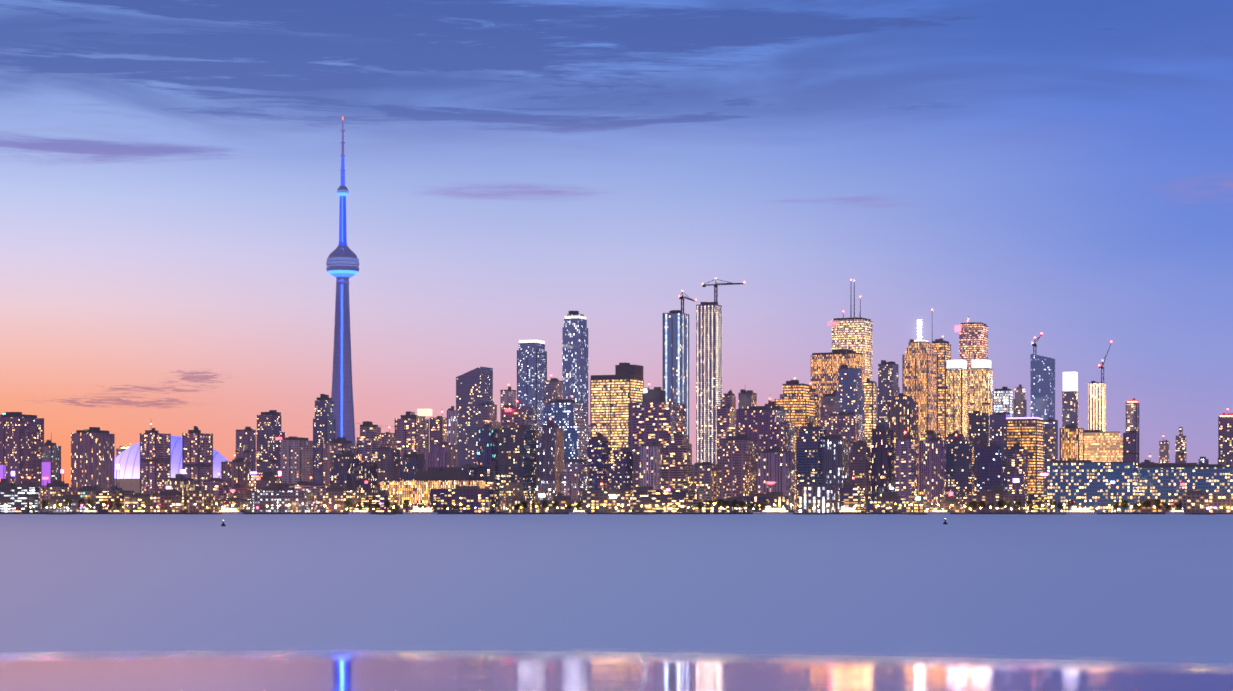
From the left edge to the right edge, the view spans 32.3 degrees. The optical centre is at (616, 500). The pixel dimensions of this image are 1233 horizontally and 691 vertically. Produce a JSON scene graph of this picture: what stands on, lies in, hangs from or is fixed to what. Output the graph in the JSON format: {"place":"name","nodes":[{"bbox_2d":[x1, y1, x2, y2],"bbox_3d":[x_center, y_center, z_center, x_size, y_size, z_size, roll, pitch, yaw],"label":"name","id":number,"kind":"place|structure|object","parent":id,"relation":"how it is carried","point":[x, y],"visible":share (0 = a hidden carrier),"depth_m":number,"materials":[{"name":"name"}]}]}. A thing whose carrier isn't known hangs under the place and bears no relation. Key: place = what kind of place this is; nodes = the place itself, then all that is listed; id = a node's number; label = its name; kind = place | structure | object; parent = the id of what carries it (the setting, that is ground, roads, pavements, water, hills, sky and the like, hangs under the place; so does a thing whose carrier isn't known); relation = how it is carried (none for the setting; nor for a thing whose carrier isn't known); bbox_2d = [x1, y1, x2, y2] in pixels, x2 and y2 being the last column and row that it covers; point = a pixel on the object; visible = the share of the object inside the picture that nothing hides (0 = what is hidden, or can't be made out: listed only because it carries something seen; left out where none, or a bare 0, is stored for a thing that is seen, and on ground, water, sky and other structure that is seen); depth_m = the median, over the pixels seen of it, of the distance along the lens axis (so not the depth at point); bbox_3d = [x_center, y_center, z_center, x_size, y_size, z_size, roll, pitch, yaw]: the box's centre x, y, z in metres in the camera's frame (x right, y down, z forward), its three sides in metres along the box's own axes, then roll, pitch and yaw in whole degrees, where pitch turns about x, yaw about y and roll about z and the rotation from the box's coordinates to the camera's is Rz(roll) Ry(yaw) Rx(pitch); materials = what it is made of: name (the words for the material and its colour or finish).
{"place":"outdoors","nodes":[
{"label":"outdoors","id":0,"kind":"place"},
{"bbox_2d":[0,514,1232,690],"bbox_3d":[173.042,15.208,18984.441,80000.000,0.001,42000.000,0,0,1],"label":"harbour water","id":1,"kind":"structure","parent":0,"point":[588,602],"depth_m":318.00,"materials":[{"name":"blue liquid"}]},
{"bbox_2d":[46,502,1214,514],"bbox_3d":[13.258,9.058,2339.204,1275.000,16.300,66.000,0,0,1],"label":"harbourfront piers and boats","id":2,"kind":"object","parent":1,"relation":"in","point":[1074,509],"visible":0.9,"depth_m":2350.22,"materials":[{"name":"concrete"}]},
{"bbox_2d":[0,511,1232,513],"bbox_3d":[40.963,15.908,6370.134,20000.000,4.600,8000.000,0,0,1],"label":"city ground","id":3,"kind":"structure","parent":0,"point":[557,513],"depth_m":2372.05,"materials":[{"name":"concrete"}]},
{"bbox_2d":[0,483,38,512],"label":"building","id":4,"kind":"structure","parent":3,"relation":"on","point":[26,496],"depth_m":2417.24,"materials":[{"name":"grey concrete"}]},
{"bbox_2d":[0,412,43,488],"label":"tower","id":5,"kind":"structure","parent":3,"relation":"on","point":[21,438],"depth_m":2768.91,"materials":[{"name":"concrete"}]},
{"bbox_2d":[41,433,60,486],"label":"tower","id":6,"kind":"structure","parent":3,"relation":"on","point":[50,459],"depth_m":2735.67,"materials":[{"name":"metal"}]},
{"bbox_2d":[42,495,95,511],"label":"building","id":7,"kind":"structure","parent":3,"relation":"on","point":[75,499],"depth_m":2463.65,"materials":[{"name":"metal"}]},
{"bbox_2d":[71,427,114,490],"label":"tower","id":8,"kind":"structure","parent":3,"relation":"on","point":[92,456],"depth_m":2774.96,"materials":[{"name":"metal"}]},
{"bbox_2d":[96,486,123,512],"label":"building","id":9,"kind":"structure","parent":3,"relation":"on","point":[104,495],"depth_m":2420.76,"materials":[{"name":"purple glass"}]},
{"bbox_2d":[140,423,170,493],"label":"tower","id":10,"kind":"structure","parent":3,"relation":"on","point":[155,459],"depth_m":2730.33,"materials":[{"name":"metal"}]},
{"bbox_2d":[150,489,188,512],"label":"building","id":11,"kind":"structure","parent":3,"relation":"on","point":[161,501],"depth_m":2421.78,"materials":[{"name":"metal"}]},
{"bbox_2d":[115,436,228,493],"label":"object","id":12,"kind":"structure","parent":3,"relation":"on","point":[128,472],"depth_m":3263.26,"materials":[{"name":"purple"}]},
{"bbox_2d":[182,426,212,485],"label":"tower","id":13,"kind":"structure","parent":3,"relation":"on","point":[197,454],"depth_m":2729.78,"materials":[{"name":"metal"}]},
{"bbox_2d":[189,486,213,512],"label":"building","id":14,"kind":"structure","parent":3,"relation":"on","point":[201,498],"depth_m":2409.84,"materials":[{"name":"metal"}]},
{"bbox_2d":[221,455,252,486],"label":"building","id":15,"kind":"structure","parent":3,"relation":"on","point":[236,470],"depth_m":2678.76,"materials":[{"name":"metal"}]},
{"bbox_2d":[235,427,255,470],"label":"tower","id":16,"kind":"structure","parent":3,"relation":"on","point":[246,443],"depth_m":2932.75,"materials":[{"name":"metal"}]},
{"bbox_2d":[256,410,284,473],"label":"tower","id":17,"kind":"structure","parent":3,"relation":"on","point":[268,429],"depth_m":2978.00,"materials":[{"name":"purple glass"}]},
{"bbox_2d":[248,483,313,512],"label":"building","id":18,"kind":"structure","parent":3,"relation":"on","point":[268,497],"depth_m":2443.49,"materials":[{"name":"concrete"}]},
{"bbox_2d":[276,436,313,483],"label":"tower","id":19,"kind":"structure","parent":3,"relation":"on","point":[296,459],"depth_m":2725.20,"materials":[{"name":"metal"}]},
{"bbox_2d":[313,394,334,483],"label":"tower","id":20,"kind":"structure","parent":3,"relation":"on","point":[323,426],"depth_m":2880.03,"materials":[{"name":"blue glass"}]},
{"bbox_2d":[317,484,360,512],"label":"building","id":21,"kind":"structure","parent":3,"relation":"on","point":[337,495],"depth_m":2438.85,"materials":[{"name":"metal"}]},
{"bbox_2d":[322,437,357,490],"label":"tower","id":22,"kind":"structure","parent":3,"relation":"on","point":[333,448],"depth_m":2676.44,"materials":[{"name":"metal"}]},
{"bbox_2d":[326,116,358,443],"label":"observation tower","id":23,"kind":"structure","parent":3,"relation":"on","point":[342,262],"depth_m":3031.80,"materials":[{"name":"concrete"}]},
{"bbox_2d":[330,450,359,490],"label":"building","id":24,"kind":"structure","parent":3,"relation":"on","point":[345,471],"depth_m":2583.46,"materials":[{"name":"purple glass"}]},
{"bbox_2d":[360,462,376,494],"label":"building","id":25,"kind":"structure","parent":3,"relation":"on","point":[368,471],"depth_m":2600.68,"materials":[{"name":"blue glass"}]},
{"bbox_2d":[357,421,380,463],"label":"tower","id":26,"kind":"structure","parent":3,"relation":"on","point":[369,441],"depth_m":2777.74,"materials":[{"name":"metal"}]},
{"bbox_2d":[361,490,397,512],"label":"building","id":27,"kind":"structure","parent":3,"relation":"on","point":[380,497],"depth_m":2449.42,"materials":[{"name":"purple glass"}]},
{"bbox_2d":[377,446,399,492],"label":"building","id":28,"kind":"structure","parent":3,"relation":"on","point":[388,463],"depth_m":2592.79,"materials":[{"name":"metal"}]},
{"bbox_2d":[400,447,425,480],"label":"building","id":29,"kind":"structure","parent":3,"relation":"on","point":[411,463],"depth_m":2630.97,"materials":[{"name":"blue glass"}]},
{"bbox_2d":[395,409,431,457],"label":"tower","id":30,"kind":"structure","parent":3,"relation":"on","point":[411,429],"depth_m":2874.11,"materials":[{"name":"metal"}]},
{"bbox_2d":[380,467,485,507],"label":"low-rise building","id":31,"kind":"structure","parent":3,"relation":"on","point":[417,491],"depth_m":2453.50,"materials":[{"name":"concrete"}]},
{"bbox_2d":[426,442,457,470],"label":"building","id":32,"kind":"structure","parent":3,"relation":"on","point":[444,454],"depth_m":2617.83,"materials":[{"name":"metal"}]},
{"bbox_2d":[430,486,494,512],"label":"building","id":33,"kind":"structure","parent":3,"relation":"on","point":[469,498],"depth_m":2415.11,"materials":[{"name":"grey glass"}]},
{"bbox_2d":[456,366,492,466],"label":"tower","id":34,"kind":"structure","parent":3,"relation":"on","point":[474,388],"depth_m":3068.01,"materials":[{"name":"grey glass"}]},
{"bbox_2d":[476,461,497,511],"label":"building","id":35,"kind":"structure","parent":3,"relation":"on","point":[488,474],"depth_m":2556.56,"materials":[{"name":"purple glass"}]},
{"bbox_2d":[477,421,497,464],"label":"building","id":36,"kind":"structure","parent":3,"relation":"on","point":[487,447],"depth_m":2570.39,"materials":[{"name":"blue glass"}]},
{"bbox_2d":[497,425,537,511],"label":"building","id":37,"kind":"structure","parent":3,"relation":"on","point":[516,455],"depth_m":2555.03,"materials":[{"name":"grey glass"}]},
{"bbox_2d":[500,400,540,439],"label":"building","id":38,"kind":"structure","parent":3,"relation":"on","point":[512,416],"depth_m":2622.54,"materials":[{"name":"metal"}]},
{"bbox_2d":[517,340,546,426],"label":"tower","id":39,"kind":"structure","parent":3,"relation":"on","point":[531,370],"depth_m":3171.60,"materials":[{"name":"blue glass"}]},
{"bbox_2d":[536,418,563,499],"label":"building","id":40,"kind":"structure","parent":3,"relation":"on","point":[549,456],"depth_m":2566.11,"materials":[{"name":"concrete"}]},
{"bbox_2d":[543,395,591,461],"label":"tower","id":41,"kind":"structure","parent":3,"relation":"on","point":[569,416],"depth_m":2665.13,"materials":[{"name":"blue glass"}]},
{"bbox_2d":[562,311,587,423],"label":"tower","id":42,"kind":"structure","parent":3,"relation":"on","point":[575,355],"depth_m":3221.47,"materials":[{"name":"blue glass"}]},
{"bbox_2d":[560,458,589,499],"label":"building","id":43,"kind":"structure","parent":3,"relation":"on","point":[574,478],"depth_m":2550.86,"materials":[{"name":"metal"}]},
{"bbox_2d":[11,464,1184,512],"bbox_3d":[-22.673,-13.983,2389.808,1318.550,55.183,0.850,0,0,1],"label":"illuminated signs","id":44,"kind":"object","parent":3,"relation":"on","point":[1015,480],"visible":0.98,"depth_m":2393.34,"materials":[{"name":"pink"}]},
{"bbox_2d":[587,430,609,490],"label":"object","id":45,"kind":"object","parent":3,"relation":"on","point":[598,453],"visible":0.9,"depth_m":2568.63,"materials":[{"name":"purple glass"}]},
{"bbox_2d":[581,483,632,512],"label":"building","id":46,"kind":"structure","parent":3,"relation":"on","point":[592,500],"depth_m":2442.57,"materials":[{"name":"concrete"}]},
{"bbox_2d":[42,499,1181,512],"bbox_3d":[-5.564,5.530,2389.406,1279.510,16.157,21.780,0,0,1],"label":"quay trees","id":47,"kind":"object","parent":3,"relation":"on","point":[742,505],"visible":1,"depth_m":2387.68,"materials":[{"name":"green plant"}]},
{"bbox_2d":[590,362,643,462],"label":"tower","id":48,"kind":"structure","parent":3,"relation":"on","point":[612,397],"depth_m":2863.67,"materials":[{"name":"glass"}]},
{"bbox_2d":[608,448,633,490],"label":"building","id":49,"kind":"structure","parent":3,"relation":"on","point":[620,471],"depth_m":2541.74,"materials":[{"name":"blue glass"}]},
{"bbox_2d":[640,441,661,488],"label":"building","id":50,"kind":"structure","parent":3,"relation":"on","point":[650,465],"depth_m":2510.01,"materials":[{"name":"metal"}]},
{"bbox_2d":[628,383,685,453],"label":"tower","id":51,"kind":"structure","parent":3,"relation":"on","point":[653,415],"depth_m":2617.78,"materials":[{"name":"concrete"}]},
{"bbox_2d":[631,486,694,512],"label":"building","id":52,"kind":"structure","parent":3,"relation":"on","point":[648,498],"depth_m":2433.24,"materials":[{"name":"grey glass"}]},
{"bbox_2d":[661,428,691,488],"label":"building","id":53,"kind":"structure","parent":3,"relation":"on","point":[676,459],"depth_m":2524.36,"materials":[{"name":"metal"}]},
{"bbox_2d":[663,290,696,434],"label":"tower","id":54,"kind":"structure","parent":3,"relation":"on","point":[676,355],"depth_m":3269.88,"materials":[{"name":"blue glass"}]},
{"bbox_2d":[691,462,718,511],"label":"building","id":55,"kind":"structure","parent":3,"relation":"on","point":[705,480],"depth_m":2511.11,"materials":[{"name":"metal"}]},
{"bbox_2d":[696,278,744,464],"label":"tower","id":56,"kind":"structure","parent":3,"relation":"on","point":[708,356],"depth_m":3267.40,"materials":[{"name":"grey glass"}]},
{"bbox_2d":[717,404,735,464],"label":"tower","id":57,"kind":"structure","parent":3,"relation":"on","point":[725,422],"depth_m":2675.23,"materials":[{"name":"metal"}]},
{"bbox_2d":[719,434,756,499],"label":"building","id":58,"kind":"structure","parent":3,"relation":"on","point":[737,465],"depth_m":2503.33,"materials":[{"name":"concrete"}]},
{"bbox_2d":[736,406,793,451],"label":"building","id":59,"kind":"structure","parent":3,"relation":"on","point":[764,427],"depth_m":2561.76,"materials":[{"name":"metal"}]},
{"bbox_2d":[738,492,792,512],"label":"building","id":60,"kind":"structure","parent":3,"relation":"on","point":[779,499],"depth_m":2442.88,"materials":[{"name":"purple glass"}]},
{"bbox_2d":[756,448,794,511],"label":"building","id":61,"kind":"structure","parent":3,"relation":"on","point":[777,465],"depth_m":2488.94,"materials":[{"name":"metal"}]},
{"bbox_2d":[775,378,815,510],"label":"tower","id":62,"kind":"structure","parent":3,"relation":"on","point":[797,403],"depth_m":2863.17,"materials":[{"name":"metal"}]},
{"bbox_2d":[796,422,826,511],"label":"building","id":63,"kind":"structure","parent":3,"relation":"on","point":[809,441],"depth_m":2555.88,"materials":[{"name":"blue glass"}]},
{"bbox_2d":[799,484,834,512],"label":"building","id":64,"kind":"structure","parent":3,"relation":"on","point":[820,496],"depth_m":2429.22,"materials":[{"name":"metal"}]},
{"bbox_2d":[820,390,837,434],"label":"building","id":65,"kind":"structure","parent":3,"relation":"on","point":[828,405],"depth_m":2957.83,"materials":[{"name":"purple glass"}]},
{"bbox_2d":[822,429,850,511],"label":"building","id":66,"kind":"structure","parent":3,"relation":"on","point":[836,450],"depth_m":2561.12,"materials":[{"name":"metal"}]},
{"bbox_2d":[811,349,864,426],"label":"tower","id":67,"kind":"structure","parent":3,"relation":"on","point":[825,367],"depth_m":3164.70,"materials":[{"name":"glass"}]},
{"bbox_2d":[830,412,861,446],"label":"building","id":68,"kind":"structure","parent":3,"relation":"on","point":[848,425],"depth_m":2615.47,"materials":[{"name":"metal"}]},
{"bbox_2d":[828,279,871,381],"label":"skyscraper","id":69,"kind":"structure","parent":3,"relation":"on","point":[854,334],"depth_m":3362.60,"materials":[{"name":"glass"}]},
{"bbox_2d":[836,365,864,439],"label":"tower","id":70,"kind":"structure","parent":3,"relation":"on","point":[850,395],"depth_m":2918.59,"materials":[{"name":"blue glass"}]},
{"bbox_2d":[839,477,864,512],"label":"building","id":71,"kind":"structure","parent":3,"relation":"on","point":[851,495],"depth_m":2437.77,"materials":[{"name":"purple glass"}]},
{"bbox_2d":[849,440,870,511],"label":"building","id":72,"kind":"structure","parent":3,"relation":"on","point":[860,463],"depth_m":2513.39,"materials":[{"name":"concrete"}]},
{"bbox_2d":[863,379,876,446],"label":"tower","id":73,"kind":"structure","parent":3,"relation":"on","point":[869,389],"depth_m":2974.24,"materials":[{"name":"metal"}]},
{"bbox_2d":[871,424,894,499],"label":"building","id":74,"kind":"structure","parent":3,"relation":"on","point":[882,463],"depth_m":2523.98,"materials":[{"name":"purple glass"}]},
{"bbox_2d":[877,360,899,426],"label":"tower","id":75,"kind":"structure","parent":3,"relation":"on","point":[888,388],"depth_m":3069.62,"materials":[{"name":"purple glass"}]},
{"bbox_2d":[867,492,913,512],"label":"building","id":76,"kind":"structure","parent":3,"relation":"on","point":[883,502],"depth_m":2418.69,"materials":[{"name":"purple glass"}]},
{"bbox_2d":[888,393,917,502],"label":"tower","id":77,"kind":"structure","parent":3,"relation":"on","point":[902,412],"depth_m":2618.74,"materials":[{"name":"concrete"}]},
{"bbox_2d":[895,431,916,502],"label":"building","id":78,"kind":"structure","parent":3,"relation":"on","point":[905,468],"depth_m":2499.67,"materials":[{"name":"concrete"}]},
{"bbox_2d":[902,320,936,440],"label":"tower","id":79,"kind":"structure","parent":3,"relation":"on","point":[919,372],"depth_m":3161.68,"materials":[{"name":"glass"}]},
{"bbox_2d":[918,437,945,502],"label":"building","id":80,"kind":"structure","parent":3,"relation":"on","point":[932,470],"depth_m":2533.58,"materials":[{"name":"concrete"}]},
{"bbox_2d":[930,309,950,440],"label":"tower","id":81,"kind":"structure","parent":3,"relation":"on","point":[941,347],"depth_m":3315.17,"materials":[{"name":"metal"}]},
{"bbox_2d":[945,360,967,436],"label":"tower","id":82,"kind":"structure","parent":3,"relation":"on","point":[956,393],"depth_m":3068.05,"materials":[{"name":"metal"}]},
{"bbox_2d":[946,434,973,511],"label":"building","id":83,"kind":"structure","parent":3,"relation":"on","point":[959,468],"depth_m":2562.62,"materials":[{"name":"grey glass"}]},
{"bbox_2d":[955,316,987,440],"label":"skyscraper","id":84,"kind":"structure","parent":3,"relation":"on","point":[973,340],"depth_m":3459.26,"materials":[{"name":"glass"}]},
{"bbox_2d":[969,411,988,493],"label":"building","id":85,"kind":"structure","parent":3,"relation":"on","point":[978,428],"depth_m":2706.98,"materials":[{"name":"purple glass"}]},
{"bbox_2d":[970,360,992,414],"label":"tower","id":86,"kind":"structure","parent":3,"relation":"on","point":[981,386],"depth_m":3066.03,"materials":[{"name":"glass"}]},
{"bbox_2d":[976,443,1007,493],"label":"building","id":87,"kind":"structure","parent":3,"relation":"on","point":[991,466],"depth_m":2512.32,"materials":[{"name":"purple glass"}]},
{"bbox_2d":[967,486,1028,512],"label":"waterfront building","id":88,"kind":"structure","parent":3,"relation":"on","point":[995,495],"depth_m":2421.15,"materials":[{"name":"concrete"}]},
{"bbox_2d":[989,412,1009,457],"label":"building","id":89,"kind":"structure","parent":3,"relation":"on","point":[997,427],"depth_m":2680.20,"materials":[{"name":"purple glass"}]},
{"bbox_2d":[993,387,1012,417],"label":"building","id":90,"kind":"structure","parent":3,"relation":"on","point":[1002,399],"depth_m":2968.56,"materials":[{"name":"glass"}]},
{"bbox_2d":[1007,442,1027,493],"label":"building","id":91,"kind":"structure","parent":3,"relation":"on","point":[1017,454],"depth_m":2562.15,"materials":[{"name":"concrete"}]},
{"bbox_2d":[1006,417,1043,493],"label":"tower","id":92,"kind":"structure","parent":3,"relation":"on","point":[1027,433],"depth_m":2658.63,"materials":[{"name":"metal"}]},
{"bbox_2d":[1030,332,1054,493],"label":"tower","id":93,"kind":"structure","parent":3,"relation":"on","point":[1042,386],"depth_m":3064.69,"materials":[{"name":"blue glass"}]},
{"bbox_2d":[1045,418,1057,493],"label":"tower","id":94,"kind":"structure","parent":3,"relation":"on","point":[1051,439],"depth_m":2772.72,"materials":[{"name":"purple glass"}]},
{"bbox_2d":[1062,372,1077,427],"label":"tower","id":95,"kind":"structure","parent":3,"relation":"on","point":[1070,400],"depth_m":3267.12,"materials":[{"name":"purple glass"}]},
{"bbox_2d":[1060,424,1083,459],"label":"building","id":96,"kind":"structure","parent":3,"relation":"on","point":[1071,441],"depth_m":2866.04,"materials":[{"name":"metal"}]},
{"bbox_2d":[1048,460,1138,512],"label":"building","id":97,"kind":"structure","parent":3,"relation":"on","point":[1085,483],"depth_m":2408.74,"materials":[{"name":"blue glass"}]},
{"bbox_2d":[1088,341,1111,431],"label":"tower","id":98,"kind":"structure","parent":3,"relation":"on","point":[1096,405],"depth_m":3366.73,"materials":[{"name":"beige glass"}]},
{"bbox_2d":[1084,430,1122,461],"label":"building","id":99,"kind":"structure","parent":3,"relation":"on","point":[1099,446],"depth_m":2956.19,"materials":[{"name":"metal"}]},
{"bbox_2d":[1139,463,1232,501],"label":"building","id":100,"kind":"structure","parent":3,"relation":"on","point":[1161,481],"depth_m":2440.18,"materials":[{"name":"blue glass"}]},
{"bbox_2d":[1172,490,1232,512],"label":"building","id":101,"kind":"structure","parent":3,"relation":"on","point":[1214,502],"depth_m":2406.39,"materials":[{"name":"concrete"}]},
{"bbox_2d":[1218,408,1232,465],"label":"tower","id":102,"kind":"structure","parent":3,"relation":"on","point":[1225,434],"depth_m":2965.07,"materials":[{"name":"purple glass"}]},
{"bbox_2d":[0,0,1232,486],"label":"sky","id":103,"kind":"structure","parent":0,"point":[1062,170],"materials":[{"name":"blue"}]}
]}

